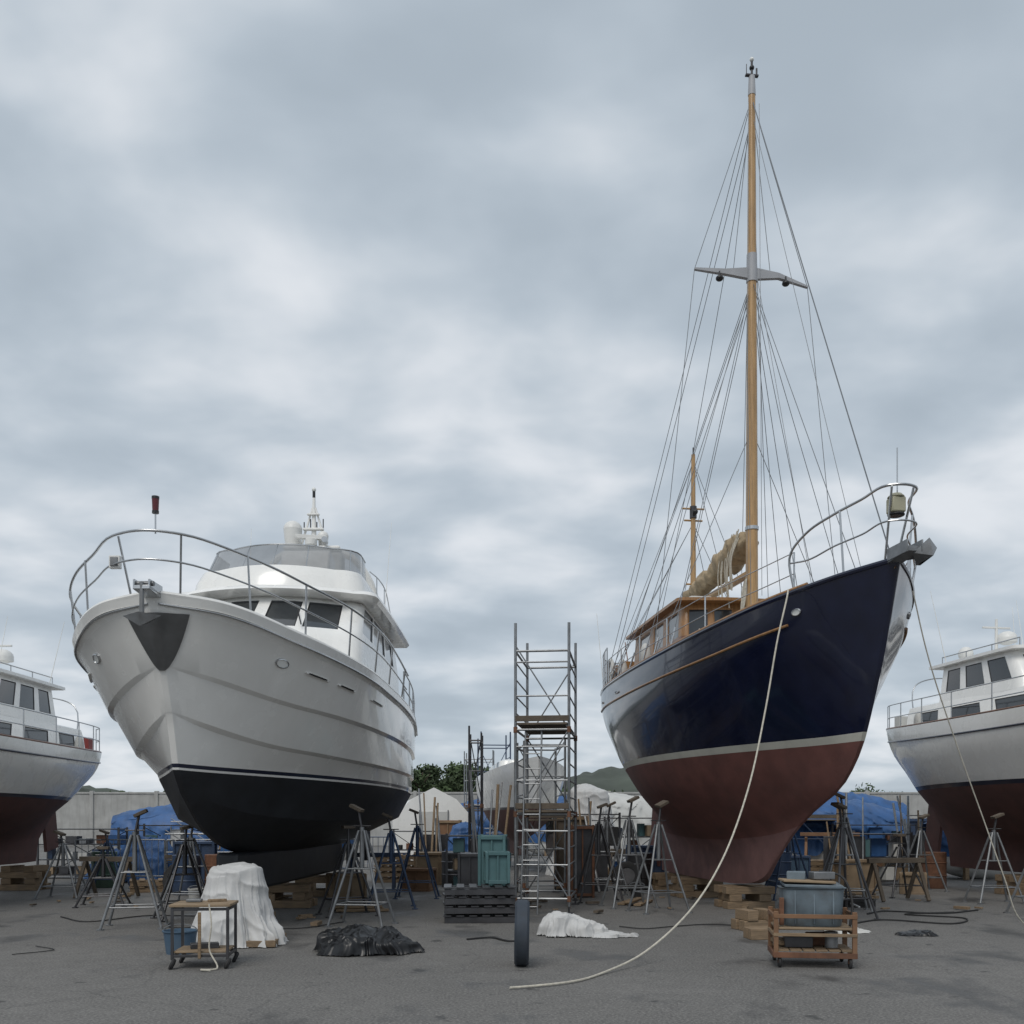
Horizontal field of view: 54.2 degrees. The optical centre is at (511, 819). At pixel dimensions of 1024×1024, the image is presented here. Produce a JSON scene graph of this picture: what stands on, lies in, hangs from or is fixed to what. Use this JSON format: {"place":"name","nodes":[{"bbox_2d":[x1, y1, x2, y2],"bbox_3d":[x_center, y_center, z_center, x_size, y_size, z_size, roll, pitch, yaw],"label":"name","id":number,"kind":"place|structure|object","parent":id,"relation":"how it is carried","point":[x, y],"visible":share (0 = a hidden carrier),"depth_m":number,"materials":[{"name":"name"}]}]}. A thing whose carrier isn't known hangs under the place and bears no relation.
{"place":"outdoors","nodes":[
{"label":"outdoors","id":0,"kind":"place"},
{"bbox_2d":[468,726,483,851],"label":"scaffold tower","id":1,"kind":"structure","parent":0,"point":[481,805],"depth_m":24.49,"materials":[{"name":"metal"}]},
{"bbox_2d":[464,750,493,834],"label":"scaffold tower","id":2,"kind":"structure","parent":0,"point":[466,804],"depth_m":41.98,"materials":[{"name":"metal"}]},
{"bbox_2d":[0,846,1023,1023],"bbox_3d":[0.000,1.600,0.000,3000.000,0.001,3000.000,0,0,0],"label":"ground","id":3,"kind":"structure","parent":0,"point":[970,970],"depth_m":10.63,"materials":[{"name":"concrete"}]},
{"bbox_2d":[0,865,50,890],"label":"timber blocks","id":4,"kind":"object","parent":3,"relation":"on","point":[21,878],"depth_m":22.65,"materials":[{"name":"brown wood"}]},
{"bbox_2d":[32,830,90,899],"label":"boat stand","id":5,"kind":"object","parent":3,"relation":"on","point":[63,848],"visible":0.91,"depth_m":20.46,"materials":[{"name":"metal"}]},
{"bbox_2d":[36,827,127,877],"bbox_3d":[-11.792,0.900,27.500,2.265,1.400,0.650,0,0,0],"label":"storage rack","id":6,"kind":"object","parent":3,"relation":"on","point":[64,871],"visible":0.45,"depth_m":27.34,"materials":[{"name":"metal"}]},
{"bbox_2d":[72,846,132,907],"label":"boat stand","id":7,"kind":"object","parent":3,"relation":"on","point":[102,860],"visible":0.93,"depth_m":18.57,"materials":[{"name":"metal"}]},
{"bbox_2d":[91,851,117,887],"bbox_3d":[-9.700,1.175,23.800,0.610,0.850,0.610,0,0,0],"label":"oil drum","id":8,"kind":"object","parent":3,"relation":"on","point":[104,884],"visible":0.48,"depth_m":23.56,"materials":[{"name":"green paint"}]},
{"bbox_2d":[81,829,129,890],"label":"boat stand","id":9,"kind":"object","parent":3,"relation":"on","point":[107,843],"visible":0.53,"depth_m":22.97,"materials":[{"name":"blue metal"}]},
{"bbox_2d":[73,856,139,898],"bbox_3d":[-8.300,1.169,20.500,1.200,0.838,0.791,0,0,10],"label":"trestle","id":10,"kind":"object","parent":3,"relation":"on","point":[85,864],"visible":0.79,"depth_m":20.49,"materials":[{"name":"brown wood"}]},
{"bbox_2d":[83,834,172,881],"bbox_3d":[-9.981,0.967,26.603,2.572,1.255,2.281,0,0,34],"label":"blue tarpaulin heap","id":11,"kind":"object","parent":3,"relation":"on","point":[152,851],"visible":0.29,"depth_m":26.02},
{"bbox_2d":[96,809,170,930],"bbox_3d":[-5.620,0.718,14.900,0.950,1.764,0.777,0,0,-12],"label":"boat stand","id":12,"kind":"object","parent":3,"relation":"on","point":[134,838],"visible":0.98,"depth_m":14.87,"materials":[{"name":"metal"}]},
{"bbox_2d":[71,839,217,883],"bbox_3d":[-8.775,1.042,25.356,4.510,1.116,0.500,0,0,-4],"label":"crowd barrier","id":13,"kind":"object","parent":3,"relation":"on","point":[139,875],"visible":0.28,"depth_m":25.31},
{"bbox_2d":[129,878,165,892],"bbox_3d":[-8.000,1.462,22.500,1.138,0.266,0.852,0,0,-20],"label":"pallet stack","id":14,"kind":"object","parent":3,"relation":"on","point":[143,884],"visible":0.41,"depth_m":22.09,"materials":[{"name":"brown wood"}]},
{"bbox_2d":[110,804,190,848],"bbox_3d":[-11.200,0.607,35.995,6.000,2.534,2.316,0,0,-5],"label":"covered dinghy","id":15,"kind":"object","parent":3,"relation":"on","point":[160,815],"visible":0.25,"depth_m":35.12,"materials":[{"name":"blue fabric"}]},
{"bbox_2d":[150,825,204,921],"bbox_3d":[-5.300,0.839,16.200,0.950,1.522,0.777,0,0,-30],"label":"boat stand","id":16,"kind":"object","parent":3,"relation":"on","point":[185,847],"visible":0.66,"depth_m":16.17,"materials":[{"name":"metal"}]},
{"bbox_2d":[69,487,417,886],"bbox_3d":[-4.135,-2.828,17.309,4.402,7.875,11.424,0,0,2],"label":"motor yacht","id":17,"kind":"object","parent":16,"relation":"on","point":[261,712],"visible":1,"depth_m":14.11,"materials":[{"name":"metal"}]},
{"bbox_2d":[137,824,220,850],"bbox_3d":[-8.991,0.850,27.601,2.468,1.500,0.650,0,0,-5],"label":"storage rack","id":18,"kind":"object","parent":3,"relation":"on","point":[172,836],"visible":0.15,"depth_m":27.41,"materials":[{"name":"metal"}]},
{"bbox_2d":[162,924,197,954],"bbox_3d":[-3.980,1.421,12.000,0.420,0.358,0.420,0,0,0],"label":"blue bucket","id":19,"kind":"object","parent":3,"relation":"on","point":[190,935],"visible":0.7,"depth_m":11.87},
{"bbox_2d":[158,828,208,910],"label":"boat stand","id":20,"kind":"object","parent":3,"relation":"on","point":[192,847],"visible":0.39,"depth_m":17.87,"materials":[{"name":"metal"}]},
{"bbox_2d":[172,854,200,892],"bbox_3d":[-7.000,1.175,21.500,0.610,0.850,0.610,0,0,0],"label":"oil drum","id":21,"kind":"object","parent":3,"relation":"on","point":[189,880],"visible":0.37,"depth_m":21.24,"materials":[{"name":"blue metal"}]},
{"bbox_2d":[173,841,216,884],"bbox_3d":[-7.600,1.050,24.000,0.953,1.100,0.553,0,0,-8],"label":"steel cabinet","id":22,"kind":"object","parent":3,"relation":"on","point":[207,847],"visible":0.25,"depth_m":23.80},
{"bbox_2d":[168,898,238,970],"bbox_3d":[-3.369,1.241,10.895,0.660,0.741,0.842,0,0,-6],"label":"work trolley","id":23,"kind":"object","parent":3,"relation":"on","point":[199,947],"visible":1,"depth_m":10.77,"materials":[{"name":"wood"}]},
{"bbox_2d":[191,862,288,947],"bbox_3d":[-3.555,1.072,12.911,1.332,1.056,1.162,0,0,-14],"label":"covered engine","id":24,"kind":"object","parent":3,"relation":"on","point":[245,885],"visible":0.9,"depth_m":12.58,"materials":[{"name":"white fabric"}]},
{"bbox_2d":[268,883,317,907],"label":"timber blocks","id":25,"kind":"object","parent":3,"relation":"on","point":[302,894],"depth_m":18.15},
{"bbox_2d":[295,875,325,896],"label":"timber blocks","id":26,"kind":"object","parent":3,"relation":"on","point":[318,892],"depth_m":20.85,"materials":[{"name":"brown wood"}]},
{"bbox_2d":[326,873,366,899],"bbox_3d":[-3.400,1.350,20.500,0.653,0.520,0.653,0,0,-30],"label":"wooden crate","id":27,"kind":"object","parent":3,"relation":"on","point":[355,891],"visible":0.56,"depth_m":20.30,"materials":[{"name":"brown wood"}]},
{"bbox_2d":[315,826,381,917],"bbox_3d":[-2.750,0.848,16.800,0.950,1.505,0.777,0,0,-25],"label":"boat stand","id":28,"kind":"object","parent":3,"relation":"on","point":[347,847],"visible":0.88,"depth_m":16.77,"materials":[{"name":"metal"}]},
{"bbox_2d":[324,804,397,927],"bbox_3d":[-2.280,0.678,15.200,0.950,1.844,0.777,0,0,10],"label":"boat stand","id":29,"kind":"object","parent":3,"relation":"on","point":[361,836],"visible":0.97,"depth_m":15.17,"materials":[{"name":"metal"}]},
{"bbox_2d":[313,923,424,956],"bbox_3d":[-1.728,1.432,12.117,1.346,0.326,0.858,0,0,-12],"label":"black tarpaulin heap","id":30,"kind":"object","parent":3,"relation":"on","point":[356,939],"visible":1,"depth_m":11.87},
{"bbox_2d":[367,813,417,909],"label":"boat stand","id":31,"kind":"object","parent":3,"relation":"on","point":[390,835],"visible":0.88,"depth_m":18.11,"materials":[{"name":"blue metal"}]},
{"bbox_2d":[374,854,413,882],"bbox_3d":[-3.000,1.244,26.000,1.173,0.701,0.888,0,0,-10],"label":"pallet stack","id":32,"kind":"object","parent":3,"relation":"on","point":[386,875],"visible":0.37,"depth_m":25.60,"materials":[{"name":"brown wood"}]},
{"bbox_2d":[392,808,441,898],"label":"boat stand","id":33,"kind":"object","parent":3,"relation":"on","point":[417,829],"visible":1,"depth_m":20.57,"materials":[{"name":"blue metal"}]},
{"bbox_2d":[402,867,436,891],"bbox_3d":[-2.100,1.350,22.700,0.653,0.520,0.653,0,0,10],"label":"wooden crate","id":34,"kind":"object","parent":3,"relation":"on","point":[417,873],"visible":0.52,"depth_m":22.41,"materials":[{"name":"orange wood"}]},
{"bbox_2d":[412,763,442,791],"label":"leafy tree","id":35,"kind":"object","parent":3,"relation":"on","point":[424,778],"visible":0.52,"depth_m":83.92,"materials":[{"name":"green plant"}]},
{"bbox_2d":[414,852,441,884],"bbox_3d":[-2.000,1.200,25.000,0.853,0.800,0.853,0,0,-10],"label":"wooden crate","id":36,"kind":"object","parent":3,"relation":"on","point":[435,858],"visible":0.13,"depth_m":24.62,"materials":[{"name":"brown wood"}]},
{"bbox_2d":[391,788,471,865],"bbox_3d":[-2.996,0.225,36.971,2.900,2.750,3.560,0,0,-8],"label":"covered boat","id":37,"kind":"object","parent":3,"relation":"on","point":[451,808],"visible":0.49,"depth_m":35.21,"materials":[{"name":"fabric"}]},
{"bbox_2d":[418,788,448,851],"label":"leaning poles","id":38,"kind":"object","parent":3,"relation":"on","point":[435,842],"visible":0.45,"depth_m":27.93,"materials":[{"name":"brown wood"}]},
{"bbox_2d":[441,851,465,886],"bbox_3d":[-1.400,1.175,24.000,0.610,0.850,0.610,0,0,0],"label":"oil drum","id":39,"kind":"object","parent":3,"relation":"on","point":[450,866],"visible":0.37,"depth_m":23.73,"materials":[{"name":"metal"}]},
{"bbox_2d":[432,765,490,791],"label":"leafy tree","id":40,"kind":"object","parent":3,"relation":"on","point":[456,784],"visible":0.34,"depth_m":82.48,"materials":[{"name":"green plant"}]},
{"bbox_2d":[448,821,485,851],"bbox_3d":[-1.192,0.812,27.007,1.760,1.555,1.858,0,0,-14],"label":"covered machine","id":41,"kind":"object","parent":3,"relation":"on","point":[461,828],"visible":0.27,"depth_m":26.61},
{"bbox_2d":[457,852,477,885],"bbox_3d":[-0.750,1.100,18.400,0.453,1.000,0.553,0,0,3],"label":"steel cabinet","id":42,"kind":"object","parent":3,"relation":"on","point":[467,869],"visible":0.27,"depth_m":18.17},
{"bbox_2d":[445,833,497,885],"bbox_3d":[-0.900,0.950,22.200,1.150,1.300,0.650,0,0,-4],"label":"storage rack","id":43,"kind":"object","parent":3,"relation":"on","point":[458,845],"visible":0.25,"depth_m":21.99,"materials":[{"name":"metal"}]},
{"bbox_2d":[442,884,517,922],"bbox_3d":[-0.520,1.317,15.900,1.176,0.556,0.892,0,0,-4],"label":"pallet stack","id":44,"kind":"object","parent":3,"relation":"on","point":[475,903],"visible":0.98,"depth_m":15.50,"materials":[{"name":"wood"}]},
{"bbox_2d":[483,851,509,883],"bbox_3d":[-0.250,0.770,16.300,0.403,0.520,0.453,0,0,-6],"label":"teal locker","id":45,"kind":"object","parent":44,"relation":"on","point":[496,867],"visible":1,"depth_m":16.11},
{"bbox_2d":[90,791,869,845],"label":"posts","id":46,"kind":"object","parent":3,"relation":"on","point":[155,805],"visible":0.21,"depth_m":61.79,"materials":[{"name":"concrete"}]},
{"bbox_2d":[39,794,927,845],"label":"panels","id":47,"kind":"object","parent":3,"relation":"on","point":[74,812],"visible":0.12,"depth_m":61.90,"materials":[{"name":"concrete"}]},
{"bbox_2d":[76,792,918,793],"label":"coping","id":48,"kind":"object","parent":47,"relation":"on","point":[473,792],"depth_m":61.85,"materials":[{"name":"concrete"}]},
{"bbox_2d":[469,770,511,852],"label":"leaning poles","id":49,"kind":"object","parent":3,"relation":"on","point":[474,843],"visible":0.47,"depth_m":21.93,"materials":[{"name":"brown wood"}]},
{"bbox_2d":[478,834,506,885],"bbox_3d":[-0.330,0.925,17.200,0.473,1.350,0.553,0,0,3],"label":"teal locker","id":50,"kind":"object","parent":3,"relation":"on","point":[492,842],"visible":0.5,"depth_m":16.96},
{"bbox_2d":[477,731,512,866],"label":"scaffold tower","id":51,"kind":"structure","parent":3,"relation":"on","point":[505,754],"depth_m":35.48,"materials":[{"name":"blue metal"}]},
{"bbox_2d":[29,892,982,925],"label":"timber offcuts","id":52,"kind":"object","parent":3,"relation":"on","point":[305,916],"visible":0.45,"depth_m":17.91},
{"bbox_2d":[476,756,563,854],"bbox_3d":[0.239,-0.374,31.863,2.637,2.952,9.780,0,0,-6],"label":"stored sailboat","id":53,"kind":"object","parent":3,"relation":"on","point":[499,772],"visible":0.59,"depth_m":29.03,"materials":[{"name":"white plastic"}]},
{"bbox_2d":[514,899,529,965],"bbox_3d":[0.110,1.240,11.000,0.170,0.726,0.724,0,0,1],"label":"tyre","id":54,"kind":"object","parent":3,"relation":"on","point":[521,933],"visible":1,"depth_m":10.69,"materials":[{"name":"black rubber"}]},
{"bbox_2d":[513,622,579,914],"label":"scaffold tower","id":55,"kind":"structure","parent":3,"relation":"on","point":[541,728],"depth_m":17.17,"materials":[{"name":"metal"}]},
{"bbox_2d":[529,795,566,855],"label":"covered dinghy","id":56,"kind":"object","parent":3,"relation":"on","point":[543,839],"visible":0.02,"depth_m":44.30,"materials":[{"name":"blue fabric"}]},
{"bbox_2d":[554,816,587,889],"bbox_3d":[1.350,0.750,23.000,0.753,1.700,0.653,0,0,0],"label":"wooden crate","id":57,"kind":"object","parent":3,"relation":"on","point":[560,853],"visible":0.3,"depth_m":22.72,"materials":[{"name":"brown wood"}]},
{"bbox_2d":[536,911,608,937],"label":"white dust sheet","id":58,"kind":"object","parent":3,"relation":"on","point":[557,923],"visible":0.98,"depth_m":13.64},
{"bbox_2d":[566,825,594,897],"bbox_3d":[1.420,0.850,20.800,0.503,1.500,0.503,0,0,-8],"label":"steel cabinet","id":59,"kind":"object","parent":3,"relation":"on","point":[584,834],"visible":0.75,"depth_m":20.59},
{"bbox_2d":[545,783,625,875],"bbox_3d":[2.187,0.265,28.998,2.401,2.650,1.892,0,0,-14],"label":"covered machine","id":60,"kind":"object","parent":3,"relation":"on","point":[595,795],"visible":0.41,"depth_m":28.60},
{"bbox_2d":[577,798,607,891],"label":"leaning poles","id":61,"kind":"object","parent":3,"relation":"on","point":[601,870],"visible":0.32,"depth_m":22.43,"materials":[{"name":"brown wood"}]},
{"bbox_2d":[572,803,623,902],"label":"boat stand","id":62,"kind":"object","parent":3,"relation":"on","point":[598,828],"visible":0.85,"depth_m":19.57,"materials":[{"name":"metal"}]},
{"bbox_2d":[545,792,651,858],"bbox_3d":[3.407,0.422,33.980,4.500,2.735,2.134,0,0,-20],"label":"covered dinghy","id":63,"kind":"object","parent":3,"relation":"on","point":[641,808],"visible":0.2,"depth_m":33.41,"materials":[{"name":"fabric"}]},
{"bbox_2d":[577,813,620,866],"bbox_3d":[2.100,0.700,27.000,1.650,1.800,0.650,0,0,5],"label":"storage rack","id":64,"kind":"object","parent":3,"relation":"on","point":[617,832],"visible":0.05,"depth_m":26.77,"materials":[{"name":"metal"}]},
{"bbox_2d":[586,801,630,897],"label":"boat stand","id":65,"kind":"object","parent":3,"relation":"on","point":[607,823],"visible":0.69,"depth_m":20.94,"materials":[{"name":"metal"}]},
{"bbox_2d":[592,930,637,937],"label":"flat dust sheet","id":66,"kind":"object","parent":3,"relation":"on","point":[613,934],"visible":0.82,"depth_m":13.57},
{"bbox_2d":[612,861,641,890],"bbox_3d":[2.600,1.270,22.600,0.664,0.669,0.311,0,0,20],"label":"tyre","id":67,"kind":"object","parent":3,"relation":"on","point":[630,871],"visible":0.48,"depth_m":22.55,"materials":[{"name":"rubber"}]},
{"bbox_2d":[604,816,651,866],"bbox_3d":[3.600,0.750,27.600,2.050,1.700,0.650,0,0,-6],"label":"storage rack","id":68,"kind":"object","parent":3,"relation":"on","point":[643,830],"visible":0.16,"depth_m":27.47,"materials":[{"name":"metal"}]},
{"bbox_2d":[598,796,659,908],"bbox_3d":[2.150,0.578,18.400,0.950,2.045,0.777,0,0,-14],"label":"boat stand","id":69,"kind":"object","parent":3,"relation":"on","point":[628,826],"visible":0.98,"depth_m":18.37,"materials":[{"name":"metal"}]},
{"bbox_2d":[626,853,651,889],"bbox_3d":[2.900,1.175,22.800,0.610,0.850,0.610,0,0,0],"label":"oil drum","id":70,"kind":"object","parent":3,"relation":"on","point":[644,880],"visible":0.43,"depth_m":22.55,"materials":[{"name":"metal"}]},
{"bbox_2d":[509,589,788,988],"bbox_3d":[2.008,-0.817,11.627,0.250,4.827,6.000,0,0,40],"label":"mooring rope","id":71,"kind":"object","parent":3,"relation":"on","point":[626,962],"visible":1,"depth_m":12.06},
{"bbox_2d":[625,800,692,914],"bbox_3d":[2.550,0.624,17.400,0.950,1.952,0.777,0,0,-20],"label":"boat stand","id":72,"kind":"object","parent":3,"relation":"on","point":[658,840],"visible":0.96,"depth_m":17.37,"materials":[{"name":"metal"}]},
{"bbox_2d":[652,872,694,891],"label":"timber blocks","id":73,"kind":"object","parent":3,"relation":"on","point":[658,880],"depth_m":22.23,"materials":[{"name":"brown wood"}]},
{"bbox_2d":[597,57,936,883],"bbox_3d":[4.168,-6.253,18.917,3.825,14.873,13.071,0,0,-8],"label":"sailing ketch","id":74,"kind":"object","parent":73,"relation":"on","point":[683,697],"visible":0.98,"depth_m":16.42,"materials":[{"name":"blue wood"}]},
{"bbox_2d":[912,591,1023,923],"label":"bow line","id":75,"kind":"object","parent":74,"relation":"attached to","point":[961,757],"visible":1,"depth_m":13.84,"materials":[{"name":"fabric"}]},
{"bbox_2d":[670,876,722,897],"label":"timber blocks","id":76,"kind":"object","parent":3,"relation":"on","point":[688,883],"depth_m":20.57,"materials":[{"name":"brown wood"}]},
{"bbox_2d":[714,884,774,908],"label":"timber blocks","id":77,"kind":"object","parent":3,"relation":"on","point":[756,896],"depth_m":17.98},
{"bbox_2d":[731,908,767,930],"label":"timber blocks","id":78,"kind":"object","parent":3,"relation":"on","point":[744,917],"depth_m":14.45,"materials":[{"name":"brown wood"}]},
{"bbox_2d":[743,926,767,939],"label":"timber blocks","id":79,"kind":"object","parent":3,"relation":"on","point":[756,933],"depth_m":13.33,"materials":[{"name":"brown wood"}]},
{"bbox_2d":[767,851,791,886],"bbox_3d":[6.400,1.175,24.000,0.610,0.850,0.610,0,0,0],"label":"oil drum","id":80,"kind":"object","parent":3,"relation":"on","point":[785,865],"visible":0.31,"depth_m":23.74,"materials":[{"name":"blue metal"}]},
{"bbox_2d":[765,835,808,900],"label":"boat stand","id":81,"kind":"object","parent":3,"relation":"on","point":[777,881],"visible":0.3,"depth_m":20.15,"materials":[{"name":"grey metal"}]},
{"bbox_2d":[791,855,810,878],"bbox_3d":[7.200,1.250,25.200,0.553,0.704,0.453,0,0,5],"label":"tool chest","id":82,"kind":"object","parent":3,"relation":"on","point":[807,860],"visible":0.31,"depth_m":25.01,"materials":[{"name":"blue metal"}]},
{"bbox_2d":[768,870,859,968],"bbox_3d":[3.338,1.083,11.097,0.923,1.050,0.689,0,0,9],"label":"wooden cart","id":83,"kind":"object","parent":3,"relation":"on","point":[813,902],"visible":1,"depth_m":10.87,"materials":[{"name":"orange wood"}]},
{"bbox_2d":[823,793,864,880],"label":"leaning poles","id":84,"kind":"object","parent":3,"relation":"on","point":[858,840],"visible":0.34,"depth_m":24.52,"materials":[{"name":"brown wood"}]},
{"bbox_2d":[784,799,906,864],"bbox_3d":[10.000,0.547,30.799,4.200,2.403,2.036,0,0,-4],"label":"covered dinghy","id":85,"kind":"object","parent":3,"relation":"on","point":[874,814],"visible":0.38,"depth_m":30.09,"materials":[{"name":"blue fabric"}]},
{"bbox_2d":[824,793,872,912],"bbox_3d":[5.850,0.553,17.600,0.950,2.094,0.777,0,0,12],"label":"boat stand","id":86,"kind":"object","parent":3,"relation":"on","point":[845,820],"visible":0.5,"depth_m":17.57,"materials":[{"name":"metal"}]},
{"bbox_2d":[820,802,880,918],"bbox_3d":[5.350,0.656,16.200,0.950,1.888,0.777,0,0,-25],"label":"boat stand","id":87,"kind":"object","parent":3,"relation":"on","point":[842,829],"visible":0.63,"depth_m":16.16,"materials":[{"name":"metal"}]},
{"bbox_2d":[832,859,876,888],"bbox_3d":[7.800,1.250,22.800,0.753,0.704,0.653,0,0,-12],"label":"wooden crate","id":88,"kind":"object","parent":3,"relation":"on","point":[853,881],"visible":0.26,"depth_m":22.53,"materials":[{"name":"brown wood"}]},
{"bbox_2d":[829,791,909,818],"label":"covered dinghy","id":89,"kind":"object","parent":3,"relation":"on","point":[881,801],"visible":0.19,"depth_m":41.53,"materials":[{"name":"blue fabric"}]},
{"bbox_2d":[830,832,912,881],"bbox_3d":[8.900,0.950,24.800,1.850,1.300,0.650,0,0,-8],"label":"storage rack","id":90,"kind":"object","parent":3,"relation":"on","point":[875,847],"visible":0.39,"depth_m":24.79,"materials":[{"name":"metal"}]},
{"bbox_2d":[828,823,917,866],"bbox_3d":[10.600,0.850,29.500,2.450,1.500,0.650,0,0,4],"label":"storage rack","id":91,"kind":"object","parent":3,"relation":"on","point":[876,830],"visible":0.15,"depth_m":29.34,"materials":[{"name":"metal"}]},
{"bbox_2d":[862,858,930,901],"bbox_3d":[7.600,1.169,19.800,1.200,0.838,0.791,0,0,-10],"label":"trestle","id":92,"kind":"object","parent":3,"relation":"on","point":[916,861],"visible":0.91,"depth_m":19.74,"materials":[{"name":"brown wood"}]},
{"bbox_2d":[871,834,925,897],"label":"boat stand","id":93,"kind":"object","parent":3,"relation":"on","point":[899,855],"visible":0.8,"depth_m":20.86,"materials":[{"name":"metal"}]},
{"bbox_2d":[890,795,924,871],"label":"leaning poles","id":94,"kind":"object","parent":3,"relation":"on","point":[906,829],"visible":0.36,"depth_m":26.82,"materials":[{"name":"brown wood"}]},
{"bbox_2d":[857,911,967,923],"bbox_3d":[6.658,1.584,16.018,1.209,0.022,3.029,0,0,42],"label":"ground hose","id":95,"kind":"object","parent":3,"relation":"on","point":[912,914],"visible":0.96,"depth_m":15.85,"materials":[{"name":"rubber"}]},
{"bbox_2d":[899,872,926,894],"bbox_3d":[8.700,1.375,21.700,0.553,0.474,0.453,0,0,20],"label":"cardboard box","id":96,"kind":"object","parent":3,"relation":"on","point":[917,890],"visible":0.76,"depth_m":21.52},
{"bbox_2d":[894,814,949,891],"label":"boat stand","id":97,"kind":"object","parent":3,"relation":"on","point":[920,847],"visible":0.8,"depth_m":22.47,"materials":[{"name":"metal"}]},
{"bbox_2d":[920,852,946,888],"bbox_3d":[9.900,1.175,23.500,0.610,0.850,0.610,0,0,0],"label":"oil drum","id":98,"kind":"object","parent":3,"relation":"on","point":[941,860],"visible":0.62,"depth_m":23.24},
{"bbox_2d":[923,823,1021,879],"bbox_3d":[13.194,0.657,27.535,4.000,2.014,1.803,0,0,-10],"label":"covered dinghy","id":99,"kind":"object","parent":3,"relation":"on","point":[965,873],"visible":0.05,"depth_m":26.89,"materials":[{"name":"brown fabric"}]},
{"bbox_2d":[961,813,1023,904],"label":"boat stand","id":100,"kind":"object","parent":3,"relation":"on","point":[994,835],"visible":0.93,"depth_m":19.27,"materials":[{"name":"metal"}]},
{"bbox_2d":[994,874,1023,895],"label":"timber blocks","id":101,"kind":"object","parent":3,"relation":"on","point":[1009,878],"depth_m":21.47,"materials":[{"name":"brown wood"}]},
{"bbox_2d":[886,591,1023,871],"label":"cabin cruiser","id":102,"kind":"object","parent":101,"relation":"on","point":[982,695],"visible":0.98,"depth_m":21.97,"materials":[{"name":"white plastic"}]},
{"bbox_2d":[0,0,1023,791],"label":"sky","id":103,"kind":"structure","parent":0,"point":[425,267],"materials":[{"name":"grey"}]},
{"bbox_2d":[517,739,566,897],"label":"scaffold tower","id":104,"kind":"structure","parent":0,"point":[555,820],"depth_m":20.66,"materials":[{"name":"metal"}]},
{"bbox_2d":[563,766,638,791],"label":"hill","id":105,"kind":"structure","parent":0,"point":[611,778],"depth_m":183.93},
{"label":"timber blocks","id":106,"kind":"object","parent":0,"visible":0},
{"bbox_2d":[0,616,101,864],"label":"cabin cruiser","id":107,"kind":"object","parent":106,"relation":"on","point":[48,766],"visible":1,"depth_m":21.09,"materials":[{"name":"white plastic"}]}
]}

